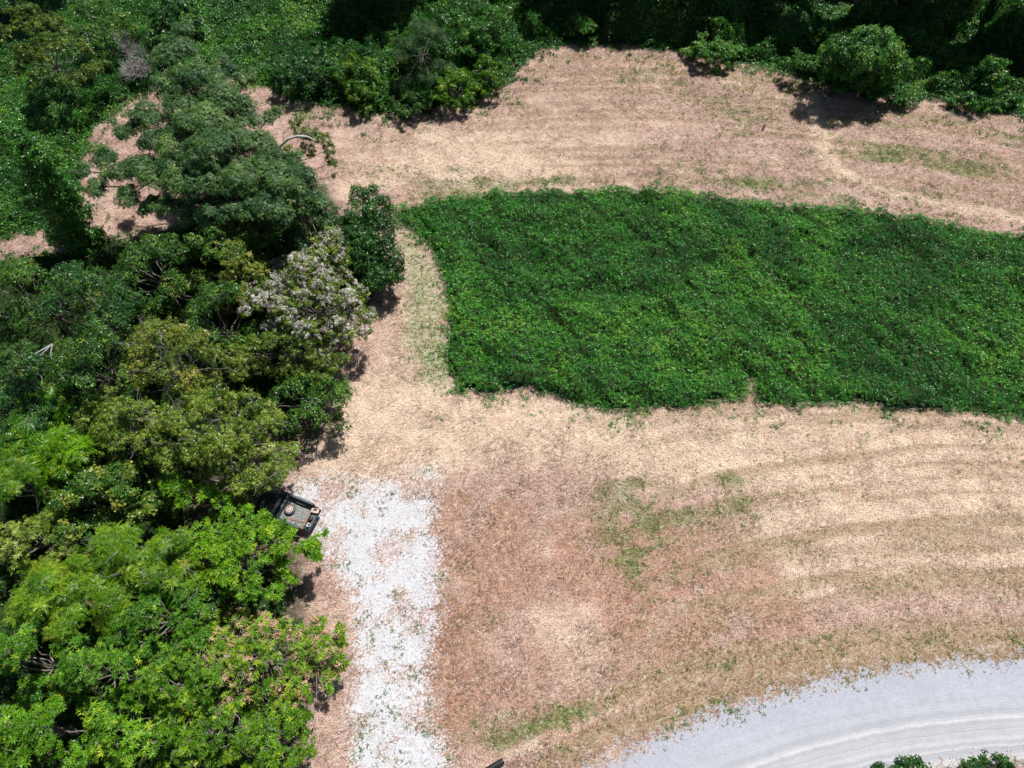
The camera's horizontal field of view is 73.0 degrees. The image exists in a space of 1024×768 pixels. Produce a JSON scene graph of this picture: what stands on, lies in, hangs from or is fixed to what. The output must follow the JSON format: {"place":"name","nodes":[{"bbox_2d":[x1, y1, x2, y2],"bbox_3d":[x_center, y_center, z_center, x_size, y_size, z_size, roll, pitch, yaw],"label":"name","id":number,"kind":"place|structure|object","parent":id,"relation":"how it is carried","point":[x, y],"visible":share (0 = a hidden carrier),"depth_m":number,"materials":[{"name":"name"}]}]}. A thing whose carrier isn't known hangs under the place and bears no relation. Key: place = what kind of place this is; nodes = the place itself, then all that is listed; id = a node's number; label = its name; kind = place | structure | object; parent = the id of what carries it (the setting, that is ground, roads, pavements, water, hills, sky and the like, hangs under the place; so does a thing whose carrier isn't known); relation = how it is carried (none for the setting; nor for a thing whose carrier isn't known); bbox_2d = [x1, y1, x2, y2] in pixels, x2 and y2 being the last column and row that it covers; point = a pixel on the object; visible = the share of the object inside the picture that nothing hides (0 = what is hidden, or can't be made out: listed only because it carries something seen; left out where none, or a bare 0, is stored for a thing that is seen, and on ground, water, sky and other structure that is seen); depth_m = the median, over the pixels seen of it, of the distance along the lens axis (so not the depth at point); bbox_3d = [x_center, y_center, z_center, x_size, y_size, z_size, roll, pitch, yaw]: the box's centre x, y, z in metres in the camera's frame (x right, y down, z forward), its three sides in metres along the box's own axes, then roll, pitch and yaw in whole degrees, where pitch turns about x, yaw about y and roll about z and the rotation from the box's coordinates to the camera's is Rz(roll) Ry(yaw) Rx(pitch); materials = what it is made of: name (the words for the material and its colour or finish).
{"place":"outdoors","nodes":[
{"label":"outdoors","id":0,"kind":"place"},
{"bbox_2d":[36,343,53,357],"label":"dead branch","id":1,"kind":"object","parent":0,"point":[49,346],"visible":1,"depth_m":37.58,"materials":[{"name":"grey wood"}]},
{"bbox_2d":[277,452,464,767],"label":"gravel path","id":2,"kind":"structure","parent":0,"point":[412,583],"depth_m":40.92,"materials":[{"name":"grey gravel"}]},
{"bbox_2d":[239,483,321,531],"bbox_3d":[-14.482,7.462,42.791,5.250,1.520,2.060,20,64,10],"label":"pickup truck","id":3,"kind":"object","parent":2,"relation":"on","point":[275,502],"visible":0.53,"depth_m":42.51,"materials":[{"name":"black paint"}]},
{"bbox_2d":[284,504,295,514],"bbox_3d":[-13.711,7.737,42.682,0.680,0.200,0.680,0,62,0],"label":"spare wheel","id":4,"kind":"object","parent":3,"relation":"in","point":[289,509],"visible":1,"depth_m":42.59,"materials":[{"name":"rubber"}]},
{"bbox_2d":[287,517,303,522],"bbox_3d":[-13.276,8.358,42.456,1.100,0.035,0.100,12,63,6],"label":"plank","id":5,"kind":"object","parent":3,"relation":"on","point":[295,520],"visible":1,"depth_m":42.44,"materials":[{"name":"brown wood"}]},
{"bbox_2d":[302,510,310,529],"bbox_3d":[-12.591,8.300,42.487,0.100,0.035,1.350,17,63,9],"label":"plank","id":6,"kind":"object","parent":3,"relation":"on","point":[306,519],"visible":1,"depth_m":42.46,"materials":[{"name":"brown wood"}]},
{"bbox_2d":[311,508,318,513],"bbox_3d":[-12.120,7.819,42.596,0.470,0.200,0.280,10,62,5],"label":"cardboard box","id":7,"kind":"object","parent":3,"relation":"in","point":[315,510],"visible":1,"depth_m":42.56,"materials":[{"name":"beige cardboard"}]},
{"bbox_2d":[0,36,1023,767],"bbox_3d":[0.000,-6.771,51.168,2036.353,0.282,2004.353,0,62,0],"label":"ground","id":8,"kind":"structure","parent":0,"point":[308,438],"depth_m":44.43,"materials":[{"name":"beige soil"}]},
{"bbox_2d":[0,444,72,532],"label":"compound leaf tree","id":9,"kind":"object","parent":8,"relation":"on","point":[20,470],"visible":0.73,"depth_m":38.78,"materials":[{"name":"green plant"}]},
{"bbox_2d":[0,338,97,440],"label":"broadleaf tree","id":10,"kind":"object","parent":8,"relation":"on","point":[27,361],"visible":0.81,"depth_m":40.10,"materials":[{"name":"green plant"}]},
{"bbox_2d":[0,381,101,489],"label":"broadleaf tree","id":11,"kind":"object","parent":8,"relation":"on","point":[26,440],"visible":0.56,"depth_m":40.31,"materials":[{"name":"green plant"}]},
{"bbox_2d":[0,616,105,707],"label":"compound leaf tree","id":12,"kind":"object","parent":8,"relation":"on","point":[25,647],"visible":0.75,"depth_m":34.64,"materials":[{"name":"green plant"}]},
{"bbox_2d":[0,113,106,260],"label":"vine column","id":13,"kind":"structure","parent":8,"relation":"on","point":[36,158],"depth_m":47.40,"materials":[{"name":"green plant"}]},
{"bbox_2d":[0,508,106,583],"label":"compound leaf tree","id":14,"kind":"object","parent":8,"relation":"on","point":[10,548],"visible":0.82,"depth_m":37.63,"materials":[{"name":"green plant"}]},
{"bbox_2d":[0,1,113,97],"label":"olive tree","id":15,"kind":"object","parent":8,"relation":"on","point":[25,57],"visible":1,"depth_m":55.76,"materials":[{"name":"green plant"}]},
{"bbox_2d":[0,675,115,767],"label":"compound leaf tree","id":16,"kind":"object","parent":8,"relation":"on","point":[11,732],"visible":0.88,"depth_m":33.38,"materials":[{"name":"green plant"}]},
{"bbox_2d":[30,423,102,488],"bbox_3d":[-25.927,4.801,41.399,4.365,6.684,3.872,23,64,12],"label":"sumac","id":17,"kind":"object","parent":8,"relation":"on","point":[60,452],"visible":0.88,"depth_m":39.20,"materials":[{"name":"green plant"}]},
{"bbox_2d":[0,252,135,345],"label":"broadleaf tree","id":18,"kind":"object","parent":8,"relation":"on","point":[21,275],"visible":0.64,"depth_m":42.78,"materials":[{"name":"green plant"}]},
{"bbox_2d":[2,556,164,643],"bbox_3d":[-22.847,11.933,37.607,8.198,6.542,4.547,0,62,0],"label":"compound leaf tree","id":19,"kind":"object","parent":8,"relation":"on","point":[32,599],"visible":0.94,"depth_m":35.65,"materials":[{"name":"green plant"}]},
{"bbox_2d":[39,318,144,407],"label":"broadleaf tree","id":20,"kind":"object","parent":8,"relation":"on","point":[63,358],"visible":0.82,"depth_m":40.54,"materials":[{"name":"green plant"}]},
{"bbox_2d":[30,259,163,359],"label":"broadleaf tree","id":21,"kind":"object","parent":8,"relation":"on","point":[49,304],"visible":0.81,"depth_m":41.51,"materials":[{"name":"green plant"}]},
{"bbox_2d":[73,0,140,57],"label":"broadleaf tree","id":22,"kind":"object","parent":8,"relation":"on","point":[84,31],"visible":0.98,"depth_m":60.60,"materials":[{"name":"green plant"}]},
{"bbox_2d":[43,634,172,715],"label":"compound leaf tree","id":23,"kind":"object","parent":8,"relation":"on","point":[76,672],"visible":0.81,"depth_m":34.68,"materials":[{"name":"green plant"}]},
{"bbox_2d":[46,460,183,542],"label":"broadleaf tree","id":24,"kind":"object","parent":8,"relation":"on","point":[88,487],"visible":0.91,"depth_m":38.56,"materials":[{"name":"green plant"}]},
{"bbox_2d":[72,386,174,473],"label":"broadleaf tree","id":25,"kind":"object","parent":8,"relation":"on","point":[105,412],"visible":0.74,"depth_m":40.37,"materials":[{"name":"green plant"}]},
{"bbox_2d":[79,678,182,767],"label":"compound leaf tree","id":26,"kind":"object","parent":8,"relation":"on","point":[113,755],"visible":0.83,"depth_m":33.44,"materials":[{"name":"green plant"}]},
{"bbox_2d":[61,518,205,607],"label":"compound leaf tree","id":27,"kind":"object","parent":8,"relation":"on","point":[111,546],"visible":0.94,"depth_m":37.22,"materials":[{"name":"green plant"}]},
{"bbox_2d":[97,578,214,671],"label":"compound leaf tree","id":28,"kind":"object","parent":8,"relation":"on","point":[150,609],"visible":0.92,"depth_m":36.13,"materials":[{"name":"green plant"}]},
{"bbox_2d":[108,232,215,323],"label":"broadleaf tree","id":29,"kind":"object","parent":8,"relation":"on","point":[152,245],"visible":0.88,"depth_m":45.32,"materials":[{"name":"green plant"}]},
{"bbox_2d":[124,646,223,719],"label":"compound leaf tree","id":30,"kind":"object","parent":8,"relation":"on","point":[155,681],"visible":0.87,"depth_m":34.54,"materials":[{"name":"green plant"}]},
{"bbox_2d":[143,0,204,47],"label":"vine bush","id":31,"kind":"object","parent":8,"relation":"on","point":[162,8],"visible":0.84,"depth_m":61.33,"materials":[{"name":"green plant"}]},
{"bbox_2d":[105,312,267,412],"bbox_3d":[-19.773,-1.577,43.226,8.877,9.282,6.314,-19,64,-10],"label":"yellowing tree","id":32,"kind":"object","parent":8,"relation":"on","point":[148,332],"visible":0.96,"depth_m":40.87,"materials":[{"name":"green plant"}]},
{"bbox_2d":[0,210,398,767],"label":"wood understory","id":33,"kind":"object","parent":8,"relation":"on","point":[106,257],"visible":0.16,"depth_m":44.86,"materials":[{"name":"green plant"}]},
{"bbox_2d":[70,18,328,228],"bbox_3d":[-20.636,-17.500,50.610,20.031,11.370,17.326,22,64,11],"label":"locust tree","id":34,"kind":"object","parent":8,"relation":"on","point":[225,174],"visible":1,"depth_m":45.86,"materials":[{"name":"green plant"}]},
{"bbox_2d":[112,383,314,495],"bbox_3d":[-17.113,3.195,41.070,11.669,8.673,6.757,17,63,9],"label":"broadleaf tree","id":35,"kind":"object","parent":8,"relation":"on","point":[211,441],"visible":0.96,"depth_m":39.09,"materials":[{"name":"green plant"}]},
{"bbox_2d":[143,687,284,767],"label":"compound leaf tree","id":36,"kind":"object","parent":8,"relation":"on","point":[186,746],"visible":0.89,"depth_m":34.31,"materials":[{"name":"green plant"}]},
{"bbox_2d":[148,509,299,603],"bbox_3d":[-16.496,9.971,39.620,8.637,5.064,5.549,0,62,0],"label":"compound leaf tree","id":37,"kind":"object","parent":8,"relation":"on","point":[228,560],"visible":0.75,"depth_m":38.54,"materials":[{"name":"green plant"}]},
{"bbox_2d":[184,280,268,357],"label":"broadleaf tree","id":38,"kind":"object","parent":8,"relation":"on","point":[203,307],"visible":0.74,"depth_m":43.03,"materials":[{"name":"green plant"}]},
{"bbox_2d":[177,216,277,305],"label":"broadleaf tree","id":39,"kind":"object","parent":8,"relation":"on","point":[209,241],"visible":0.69,"depth_m":45.96,"materials":[{"name":"green plant"}]},
{"bbox_2d":[181,434,285,505],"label":"olive tree","id":40,"kind":"object","parent":8,"relation":"on","point":[222,467],"visible":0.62,"depth_m":39.99,"materials":[{"name":"green plant"}]},
{"bbox_2d":[156,470,328,563],"bbox_3d":[-15.557,8.585,40.335,10.661,5.043,3.506,17,63,9],"label":"compound leaf tree","id":41,"kind":"object","parent":8,"relation":"on","point":[311,550],"visible":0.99,"depth_m":39.04,"materials":[{"name":"green plant"}]},
{"bbox_2d":[215,239,271,315],"bbox_3d":[-17.412,-6.372,46.434,3.777,8.195,4.728,16,63,8],"label":"yellow shrub","id":42,"kind":"object","parent":8,"relation":"on","point":[245,268],"visible":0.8,"depth_m":44.43,"materials":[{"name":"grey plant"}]},
{"bbox_2d":[156,605,358,732],"bbox_3d":[-13.429,14.558,36.996,10.643,5.367,7.474,-21,64,-11],"label":"orange speckled tree","id":43,"kind":"object","parent":8,"relation":"on","point":[267,658],"visible":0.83,"depth_m":36.38,"materials":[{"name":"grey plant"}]},
{"bbox_2d":[232,700,316,767],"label":"compound leaf tree","id":44,"kind":"object","parent":8,"relation":"on","point":[276,742],"visible":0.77,"depth_m":35.17,"materials":[{"name":"green plant"}]},
{"bbox_2d":[228,318,350,382],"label":"broadleaf tree","id":45,"kind":"object","parent":8,"relation":"on","point":[288,337],"visible":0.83,"depth_m":43.76,"materials":[{"name":"green plant"}]},
{"bbox_2d":[267,45,335,98],"bbox_3d":[-18.136,-27.179,60.197,6.092,3.424,5.185,0,62,0],"label":"green shrub","id":46,"kind":"object","parent":8,"relation":"on","point":[302,64],"visible":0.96,"depth_m":59.60,"materials":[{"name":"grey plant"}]},
{"bbox_2d":[253,367,356,438],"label":"broadleaf tree","id":47,"kind":"object","parent":8,"relation":"on","point":[340,387],"visible":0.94,"depth_m":43.55,"materials":[{"name":"green plant"}]},
{"bbox_2d":[235,226,378,366],"bbox_3d":[-13.142,-5.351,46.094,8.614,7.715,9.554,0,62,0],"label":"pale leaved tree","id":48,"kind":"object","parent":8,"relation":"on","point":[281,288],"visible":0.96,"depth_m":44.05,"materials":[{"name":"grey plant"}]},
{"bbox_2d":[279,112,338,180],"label":"leaning tree","id":49,"kind":"object","parent":8,"relation":"on","point":[312,134],"visible":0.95,"depth_m":49.84,"materials":[{"name":"green plant"}]},
{"bbox_2d":[262,199,368,269],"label":"broadleaf tree","id":50,"kind":"object","parent":8,"relation":"on","point":[326,217],"visible":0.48,"depth_m":48.88,"materials":[{"name":"green plant"}]},
{"bbox_2d":[332,49,383,116],"bbox_3d":[-13.204,-26.211,59.495,4.518,3.758,6.709,-8,62,-4],"label":"bright shrub","id":51,"kind":"object","parent":8,"relation":"on","point":[362,67],"visible":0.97,"depth_m":58.85,"materials":[{"name":"green plant"}]},
{"bbox_2d":[336,182,406,292],"bbox_3d":[-10.541,-10.360,50.272,5.182,5.115,8.926,-11,63,-6],"label":"vine bush","id":52,"kind":"object","parent":8,"relation":"on","point":[374,221],"visible":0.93,"depth_m":48.89,"materials":[{"name":"green plant"}]},
{"bbox_2d":[387,91,432,120],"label":"green shrub","id":53,"kind":"object","parent":8,"relation":"on","point":[414,108],"visible":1,"depth_m":58.84,"materials":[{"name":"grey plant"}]},
{"bbox_2d":[391,16,456,90],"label":"feathery tree","id":54,"kind":"object","parent":8,"relation":"on","point":[430,28],"visible":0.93,"depth_m":58.22,"materials":[{"name":"green plant"}]},
{"bbox_2d":[426,66,478,108],"bbox_3d":[-4.973,-25.789,59.586,4.490,3.348,5.098,0,62,0],"label":"bright shrub","id":55,"kind":"object","parent":8,"relation":"on","point":[450,78],"visible":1,"depth_m":58.77,"materials":[{"name":"green plant"}]},
{"bbox_2d":[451,4,508,57],"bbox_3d":[-2.979,-31.507,62.146,5.591,3.958,5.392,-22,64,-11],"label":"green shrub","id":56,"kind":"object","parent":8,"relation":"on","point":[473,26],"visible":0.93,"depth_m":61.32,"materials":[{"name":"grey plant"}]},
{"bbox_2d":[468,53,507,96],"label":"bright shrub","id":57,"kind":"object","parent":8,"relation":"on","point":[487,65],"visible":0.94,"depth_m":60.00,"materials":[{"name":"green plant"}]},
{"bbox_2d":[485,758,504,767],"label":"drain pipe","id":58,"kind":"object","parent":8,"relation":"on","point":[498,763],"visible":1,"depth_m":36.57,"materials":[{"name":"black plastic"}]},
{"bbox_2d":[0,42,1023,767],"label":"cut straw","id":59,"kind":"object","parent":8,"relation":"on","point":[584,424],"visible":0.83,"depth_m":45.24,"materials":[{"name":"beige plant"}]},
{"bbox_2d":[0,0,1023,249],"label":"vine undergrowth","id":60,"kind":"object","parent":8,"relation":"on","point":[950,44],"visible":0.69,"depth_m":63.04,"materials":[{"name":"green plant"}]},
{"bbox_2d":[105,27,152,70],"bbox_3d":[-33.623,-29.970,61.265,2.963,1.751,7.656,-36,68,-18],"label":"brush heap","id":61,"kind":"object","parent":60,"relation":"on","point":[122,44],"visible":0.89,"depth_m":61.35,"materials":[{"name":"grey wood"}]},
{"bbox_2d":[119,52,151,79],"bbox_3d":[-32.956,-27.627,60.528,3.242,1.610,2.962,0,62,0],"label":"brush heap","id":62,"kind":"object","parent":60,"relation":"on","point":[132,68],"visible":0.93,"depth_m":60.49,"materials":[{"name":"grey wood"}]},
{"bbox_2d":[0,46,1023,767],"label":"weeds","id":63,"kind":"object","parent":8,"relation":"on","point":[952,648],"visible":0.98,"depth_m":44.07,"materials":[{"name":"green plant"}]},
{"bbox_2d":[563,8,598,36],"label":"green shrub","id":64,"kind":"object","parent":8,"relation":"on","point":[583,22],"visible":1,"depth_m":63.39,"materials":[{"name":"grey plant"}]},
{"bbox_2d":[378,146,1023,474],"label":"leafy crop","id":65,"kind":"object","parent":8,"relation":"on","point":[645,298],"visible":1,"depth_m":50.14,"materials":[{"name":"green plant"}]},
{"bbox_2d":[679,30,744,74],"bbox_3d":[17.792,-30.016,62.261,5.569,2.339,3.805,30,66,15],"label":"green shrub","id":66,"kind":"object","parent":8,"relation":"on","point":[722,45],"visible":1,"depth_m":61.70,"materials":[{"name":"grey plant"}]},
{"bbox_2d":[780,44,828,72],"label":"green shrub","id":67,"kind":"object","parent":8,"relation":"on","point":[795,63],"visible":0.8,"depth_m":59.93,"materials":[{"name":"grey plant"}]},
{"bbox_2d":[813,24,913,97],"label":"vine draped tree","id":68,"kind":"object","parent":8,"relation":"on","point":[854,67],"visible":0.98,"depth_m":56.95,"materials":[{"name":"green plant"}]},
{"bbox_2d":[871,761,902,767],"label":"green shrub","id":69,"kind":"object","parent":8,"relation":"on","point":[878,764],"visible":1,"depth_m":36.38,"materials":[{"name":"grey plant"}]},
{"bbox_2d":[860,78,921,109],"bbox_3d":[32.800,-25.135,59.813,5.249,2.188,2.165,6,62,3],"label":"green shrub","id":70,"kind":"object","parent":8,"relation":"on","point":[905,94],"visible":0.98,"depth_m":59.62,"materials":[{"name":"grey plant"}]},
{"bbox_2d":[897,754,931,767],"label":"green shrub","id":71,"kind":"object","parent":8,"relation":"on","point":[918,762],"visible":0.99,"depth_m":36.51,"materials":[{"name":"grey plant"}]},
{"bbox_2d":[941,89,1023,115],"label":"green shrub","id":72,"kind":"object","parent":8,"relation":"on","point":[981,101],"visible":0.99,"depth_m":59.58,"materials":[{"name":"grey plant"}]},
{"bbox_2d":[959,750,1015,767],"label":"shrub","id":73,"kind":"object","parent":8,"relation":"on","point":[1000,760],"visible":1,"depth_m":36.01,"materials":[{"name":"green plant"}]},
{"bbox_2d":[977,55,1012,101],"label":"green shrub","id":74,"kind":"object","parent":8,"relation":"on","point":[994,61],"visible":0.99,"depth_m":58.79,"materials":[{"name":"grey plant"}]},
{"bbox_2d":[550,639,1023,767],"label":"gravel road","id":75,"kind":"structure","parent":0,"point":[947,715],"depth_m":37.76,"materials":[{"name":"grey gravel"}]},
{"bbox_2d":[851,0,862,9],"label":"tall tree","id":76,"kind":"object","parent":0,"point":[856,1],"visible":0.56,"depth_m":65.68,"materials":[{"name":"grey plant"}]}
]}

